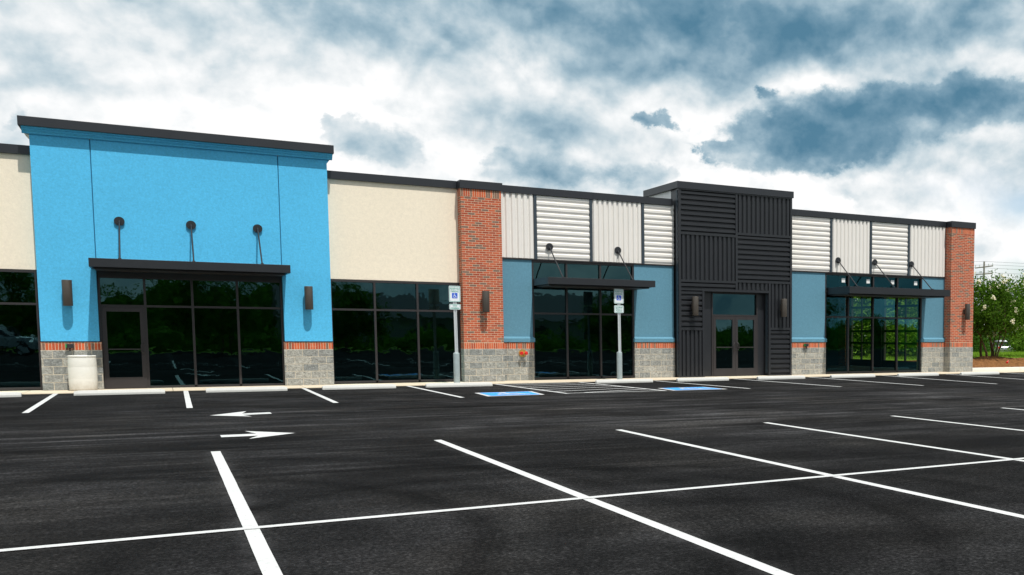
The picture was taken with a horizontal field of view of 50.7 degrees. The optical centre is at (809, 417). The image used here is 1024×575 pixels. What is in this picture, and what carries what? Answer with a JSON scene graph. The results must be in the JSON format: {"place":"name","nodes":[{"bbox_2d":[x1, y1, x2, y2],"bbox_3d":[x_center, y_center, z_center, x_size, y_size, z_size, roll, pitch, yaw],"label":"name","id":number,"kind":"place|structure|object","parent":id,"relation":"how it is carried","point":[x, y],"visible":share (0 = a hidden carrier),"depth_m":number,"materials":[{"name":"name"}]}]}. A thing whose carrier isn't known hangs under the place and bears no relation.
{"place":"outdoors","nodes":[
{"label":"outdoors","id":0,"kind":"place"},
{"bbox_2d":[0,115,975,390],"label":"retail building","id":1,"kind":"structure","parent":0,"point":[380,263],"depth_m":30.24,"materials":[{"name":"blue paint"}]},
{"bbox_2d":[0,269,42,389],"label":"storefront window","id":2,"kind":"structure","parent":1,"relation":"in","point":[20,338],"depth_m":25.41,"materials":[{"name":"black glass"}]},
{"bbox_2d":[61,280,72,305],"bbox_3d":[-18.723,-3.131,25.483,0.216,0.650,0.297,-3,6,-33],"label":"wall lamp","id":3,"kind":"object","parent":1,"relation":"attached to","point":[67,295],"visible":1,"depth_m":25.37,"materials":[{"name":"brown metal"}]},
{"bbox_2d":[65,344,73,350],"bbox_3d":[-18.797,-1.767,25.664,0.180,0.189,0.126,-3,6,-33],"label":"alarm box","id":4,"kind":"object","parent":1,"relation":"attached to","point":[69,346],"visible":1,"depth_m":25.63,"materials":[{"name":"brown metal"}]},
{"bbox_2d":[101,307,147,388],"bbox_3d":[-17.935,-1.813,26.454,0.925,2.118,0.163,-3,6,-33],"label":"door","id":5,"kind":"structure","parent":1,"relation":"in","point":[123,328],"depth_m":26.48,"materials":[{"name":"black glass"}]},
{"bbox_2d":[88,217,290,276],"bbox_3d":[-16.172,-4.488,26.472,4.440,1.405,1.185,-3,6,-33],"label":"metal awning","id":6,"kind":"object","parent":1,"relation":"attached to","point":[119,264],"visible":1,"depth_m":26.12,"materials":[{"name":"brown metal"}]},
{"bbox_2d":[96,271,284,388],"bbox_3d":[-16.627,-2.341,27.346,4.250,3.060,0.130,-3,6,-33],"label":"storefront window","id":7,"kind":"structure","parent":1,"relation":"in","point":[202,330],"depth_m":27.47,"materials":[{"name":"black glass"}]},
{"bbox_2d":[304,286,312,309],"bbox_3d":[-14.102,-3.351,28.430,0.216,0.650,0.297,-3,6,-33],"label":"wall lamp","id":8,"kind":"object","parent":1,"relation":"attached to","point":[308,293],"visible":1,"depth_m":28.31,"materials":[{"name":"brown metal"}]},
{"bbox_2d":[331,279,461,382],"bbox_3d":[-12.338,-2.554,30.236,3.650,3.015,0.130,-3,6,-33],"label":"storefront window","id":9,"kind":"structure","parent":1,"relation":"in","point":[383,331],"depth_m":30.17,"materials":[{"name":"black glass"}]},
{"bbox_2d":[482,291,489,311],"bbox_3d":[-9.943,-3.540,30.976,0.216,0.650,0.297,-3,6,-33],"label":"wall lamp","id":10,"kind":"object","parent":1,"relation":"attached to","point":[485,302],"visible":1,"depth_m":30.86,"materials":[{"name":"brown metal"}]},
{"bbox_2d":[519,349,527,356],"bbox_3d":[-9.098,-2.033,32.108,0.263,0.250,0.212,-3,6,-33],"label":"fire hose inlet","id":11,"kind":"object","parent":1,"relation":"attached to","point":[523,353],"visible":1,"depth_m":32.12,"materials":[{"name":"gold metal"}]},
{"bbox_2d":[531,260,633,378],"bbox_3d":[-7.444,-3.182,33.348,3.480,3.805,0.130,-3,6,-33],"label":"storefront window","id":12,"kind":"structure","parent":1,"relation":"in","point":[575,330],"depth_m":33.29,"materials":[{"name":"black glass"}]},
{"bbox_2d":[533,243,654,289],"bbox_3d":[-6.928,-4.876,32.553,3.560,1.415,1.488,-3,6,-33],"label":"metal awning","id":13,"kind":"object","parent":1,"relation":"attached to","point":[580,283],"visible":1,"depth_m":32.14,"materials":[{"name":"brown metal"}]},
{"bbox_2d":[691,296,698,315],"bbox_3d":[-3.958,-3.825,34.805,0.216,0.650,0.297,-3,6,-33],"label":"wall lamp","id":14,"kind":"object","parent":1,"relation":"attached to","point":[695,307],"visible":1,"depth_m":34.69,"materials":[{"name":"brown metal"}]},
{"bbox_2d":[713,316,734,375],"bbox_3d":[-3.038,-2.520,35.956,0.873,2.118,0.163,-3,6,-33],"label":"door","id":15,"kind":"structure","parent":1,"relation":"in","point":[723,326],"depth_m":35.99,"materials":[{"name":"black glass"}]},
{"bbox_2d":[711,292,757,376],"bbox_3d":[-2.709,-2.964,36.227,1.865,2.985,0.130,-3,6,-33],"label":"storefront window","id":16,"kind":"structure","parent":1,"relation":"in","point":[722,303],"depth_m":36.12,"materials":[{"name":"black glass"}]},
{"bbox_2d":[735,317,756,375],"bbox_3d":[-2.295,-2.556,36.429,0.874,2.118,0.162,-3,6,-33],"label":"door","id":17,"kind":"structure","parent":1,"relation":"in","point":[745,327],"depth_m":36.48,"materials":[{"name":"black glass"}]},
{"bbox_2d":[780,299,786,316],"bbox_3d":[-0.951,-3.967,36.723,0.216,0.650,0.297,-3,6,-33],"label":"wall lamp","id":18,"kind":"object","parent":1,"relation":"attached to","point":[783,307],"visible":1,"depth_m":36.60,"materials":[{"name":"brown metal"}]},
{"bbox_2d":[850,296,870,365],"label":"roll up door","id":19,"kind":"structure","parent":1,"relation":"in","point":[853,362],"depth_m":48.26,"materials":[{"name":"brown metal"}]},
{"bbox_2d":[825,273,921,373],"bbox_3d":[2.518,-3.655,39.702,4.690,3.805,0.130,-3,6,-33],"label":"storefront window","id":20,"kind":"structure","parent":1,"relation":"in","point":[847,316],"depth_m":39.72,"materials":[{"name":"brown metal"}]},
{"bbox_2d":[827,257,949,298],"bbox_3d":[3.092,-5.377,38.942,4.810,1.465,1.488,-3,6,-33],"label":"metal awning","id":21,"kind":"object","parent":1,"relation":"attached to","point":[858,291],"visible":1,"depth_m":38.35,"materials":[{"name":"brown metal"}]},
{"bbox_2d":[882,297,917,368],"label":"roll up door","id":22,"kind":"structure","parent":1,"relation":"in","point":[886,363],"depth_m":45.55,"materials":[{"name":"brown metal"}]},
{"bbox_2d":[963,304,969,319],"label":"wall lamp","id":23,"kind":"object","parent":1,"relation":"attached to","point":[966,311],"visible":1,"depth_m":41.31,"materials":[{"name":"brown metal"}]},
{"bbox_2d":[0,372,1023,574],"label":"parking lot","id":24,"kind":"structure","parent":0,"point":[896,475],"depth_m":10.40,"materials":[{"name":"black asphalt"}]},
{"bbox_2d":[0,392,21,397],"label":"wheel stop","id":25,"kind":"object","parent":24,"relation":"on","point":[10,394],"visible":1,"depth_m":23.17,"materials":[{"name":"concrete"}]},
{"bbox_2d":[74,389,164,395],"bbox_3d":[-16.624,-0.601,24.362,1.820,0.115,0.170,-3,6,-33],"label":"wheel stop","id":26,"kind":"object","parent":24,"relation":"on","point":[117,392],"visible":1,"depth_m":24.29,"materials":[{"name":"concrete"}]},
{"bbox_2d":[206,386,287,392],"bbox_3d":[-14.359,-0.707,25.790,1.820,0.115,0.170,-3,5,-32],"label":"wheel stop","id":27,"kind":"object","parent":24,"relation":"on","point":[245,389],"visible":1,"depth_m":25.71,"materials":[{"name":"concrete"}]},
{"bbox_2d":[322,384,395,389],"bbox_3d":[-12.139,-0.816,27.242,1.830,0.115,0.170,-3,6,-33],"label":"wheel stop","id":28,"kind":"object","parent":24,"relation":"on","point":[365,386],"visible":1,"depth_m":27.17,"materials":[{"name":"concrete"}]},
{"bbox_2d":[425,382,492,387],"bbox_3d":[-9.914,-0.916,28.595,1.820,0.115,0.170,-3,5,-32],"label":"wheel stop","id":29,"kind":"object","parent":24,"relation":"on","point":[465,384],"visible":1,"depth_m":28.52,"materials":[{"name":"concrete"}]},
{"bbox_2d":[595,379,652,383],"bbox_3d":[-5.734,-1.116,31.286,1.850,0.115,0.170,-3,5,-32],"label":"wheel stop","id":30,"kind":"object","parent":24,"relation":"on","point":[622,381],"visible":1,"depth_m":31.19,"materials":[{"name":"concrete"}]},
{"bbox_2d":[676,377,728,381],"bbox_3d":[-3.462,-1.225,32.741,1.850,0.115,0.170,-3,6,-33],"label":"wheel stop","id":31,"kind":"object","parent":24,"relation":"on","point":[703,379],"visible":1,"depth_m":32.69,"materials":[{"name":"concrete"}]},
{"bbox_2d":[756,375,804,379],"bbox_3d":[-0.970,-1.344,34.343,1.860,0.115,0.170,-3,5,-32],"label":"wheel stop","id":32,"kind":"object","parent":24,"relation":"on","point":[779,377],"visible":1,"depth_m":34.21,"materials":[{"name":"concrete"}]},
{"bbox_2d":[830,374,874,377],"bbox_3d":[1.536,-1.464,35.960,1.890,0.115,0.170,-3,5,-32],"label":"wheel stop","id":33,"kind":"object","parent":24,"relation":"on","point":[851,375],"visible":0.98,"depth_m":35.85,"materials":[{"name":"concrete"}]},
{"bbox_2d":[897,373,938,376],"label":"wheel stop","id":34,"kind":"object","parent":24,"relation":"on","point":[916,374],"visible":1,"depth_m":37.42,"materials":[{"name":"concrete"}]},
{"bbox_2d":[960,371,998,374],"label":"wheel stop","id":35,"kind":"object","parent":24,"relation":"on","point":[980,373],"visible":0.98,"depth_m":39.03,"materials":[{"name":"concrete"}]},
{"bbox_2d":[0,370,1023,393],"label":"sidewalk","id":36,"kind":"structure","parent":0,"point":[399,384],"depth_m":30.78,"materials":[{"name":"concrete"}]},
{"bbox_2d":[67,355,97,390],"bbox_3d":[-18.436,-1.120,25.620,0.612,0.890,0.612,-3,6,-33],"label":"trash can","id":37,"kind":"object","parent":36,"relation":"on","point":[82,373],"visible":0.98,"depth_m":25.39,"materials":[{"name":"beige plastic"}]},
{"bbox_2d":[449,286,460,382],"bbox_3d":[-10.488,-2.430,29.885,0.326,2.880,0.176,-3,6,-33],"label":"parking sign","id":38,"kind":"object","parent":36,"relation":"on","point":[454,294],"visible":1,"depth_m":29.83,"materials":[{"name":"white metal"}]},
{"bbox_2d":[614,289,623,378],"bbox_3d":[-6.175,-2.662,32.634,0.326,2.935,0.176,-3,6,-33],"label":"parking sign","id":39,"kind":"object","parent":36,"relation":"on","point":[618,299],"visible":0.99,"depth_m":32.58,"materials":[{"name":"white metal"}]},
{"bbox_2d":[0,0,1023,324],"label":"sky","id":40,"kind":"structure","parent":0,"point":[910,109],"materials":[{"name":"white"}]},
{"bbox_2d":[853,341,1019,360],"bbox_3d":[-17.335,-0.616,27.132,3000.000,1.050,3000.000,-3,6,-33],"label":"ground","id":41,"kind":"structure","parent":0,"point":[899,359],"depth_m":49.38,"materials":[{"name":"brown soil"}]},
{"bbox_2d":[853,297,898,355],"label":"leafy tree","id":42,"kind":"object","parent":41,"relation":"on","point":[856,350],"visible":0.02,"depth_m":55.31,"materials":[{"name":"green plant"}]},
{"bbox_2d":[853,297,917,356],"bbox_3d":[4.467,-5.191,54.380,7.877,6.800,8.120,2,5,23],"label":"leafy tree","id":43,"kind":"object","parent":41,"relation":"on","point":[911,338],"visible":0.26,"depth_m":53.43,"materials":[{"name":"green plant"}]},
{"bbox_2d":[909,356,1023,367],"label":"mulch bed","id":44,"kind":"object","parent":41,"relation":"on","point":[987,362],"visible":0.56,"depth_m":47.53,"materials":[{"name":"brown soil"}]},
{"bbox_2d":[973,269,1023,356],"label":"flowering tree","id":45,"kind":"object","parent":44,"relation":"on","point":[996,294],"visible":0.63,"depth_m":48.94,"materials":[{"name":"green plant"}]},
{"bbox_2d":[973,329,997,351],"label":"shrub","id":46,"kind":"object","parent":41,"relation":"on","point":[975,346],"visible":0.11,"depth_m":84.59,"materials":[{"name":"green plant"}]},
{"bbox_2d":[973,333,1007,352],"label":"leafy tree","id":47,"kind":"object","parent":41,"relation":"on","point":[988,344],"visible":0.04,"depth_m":90.10,"materials":[{"name":"green plant"}]},
{"bbox_2d":[974,277,1014,344],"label":"leafy tree","id":48,"kind":"object","parent":41,"relation":"on","point":[997,333],"depth_m":111.75,"materials":[{"name":"green plant"}]},
{"bbox_2d":[976,331,1016,351],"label":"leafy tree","id":49,"kind":"object","parent":41,"relation":"on","point":[1004,339],"visible":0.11,"depth_m":101.20,"materials":[{"name":"green plant"}]},
{"bbox_2d":[974,261,1020,295],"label":"utility pole","id":50,"kind":"object","parent":41,"relation":"on","point":[983,267],"visible":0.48,"depth_m":119.47,"materials":[{"name":"wood"}]},
{"bbox_2d":[972,367,1023,370],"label":"kerb","id":51,"kind":"structure","parent":41,"relation":"on","point":[997,368],"depth_m":43.36,"materials":[{"name":"concrete"}]},
{"bbox_2d":[990,340,1014,351],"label":"parked car","id":52,"kind":"object","parent":41,"relation":"on","point":[1005,347],"visible":0.16,"depth_m":101.76,"materials":[{"name":"silver metal"}]},
{"bbox_2d":[995,269,1023,342],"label":"flowering tree","id":53,"kind":"object","parent":41,"relation":"on","point":[1022,285],"visible":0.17,"depth_m":54.78,"materials":[{"name":"green plant"}]},
{"bbox_2d":[1006,331,1023,351],"bbox_3d":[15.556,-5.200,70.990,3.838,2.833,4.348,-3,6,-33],"label":"shrub","id":54,"kind":"object","parent":41,"relation":"on","point":[1019,347],"visible":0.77,"depth_m":70.87,"materials":[{"name":"green plant"}]},
{"bbox_2d":[853,351,1023,359],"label":"grass","id":55,"kind":"structure","parent":0,"point":[1006,354],"depth_m":54.79,"materials":[{"name":"green plant"}]}
]}

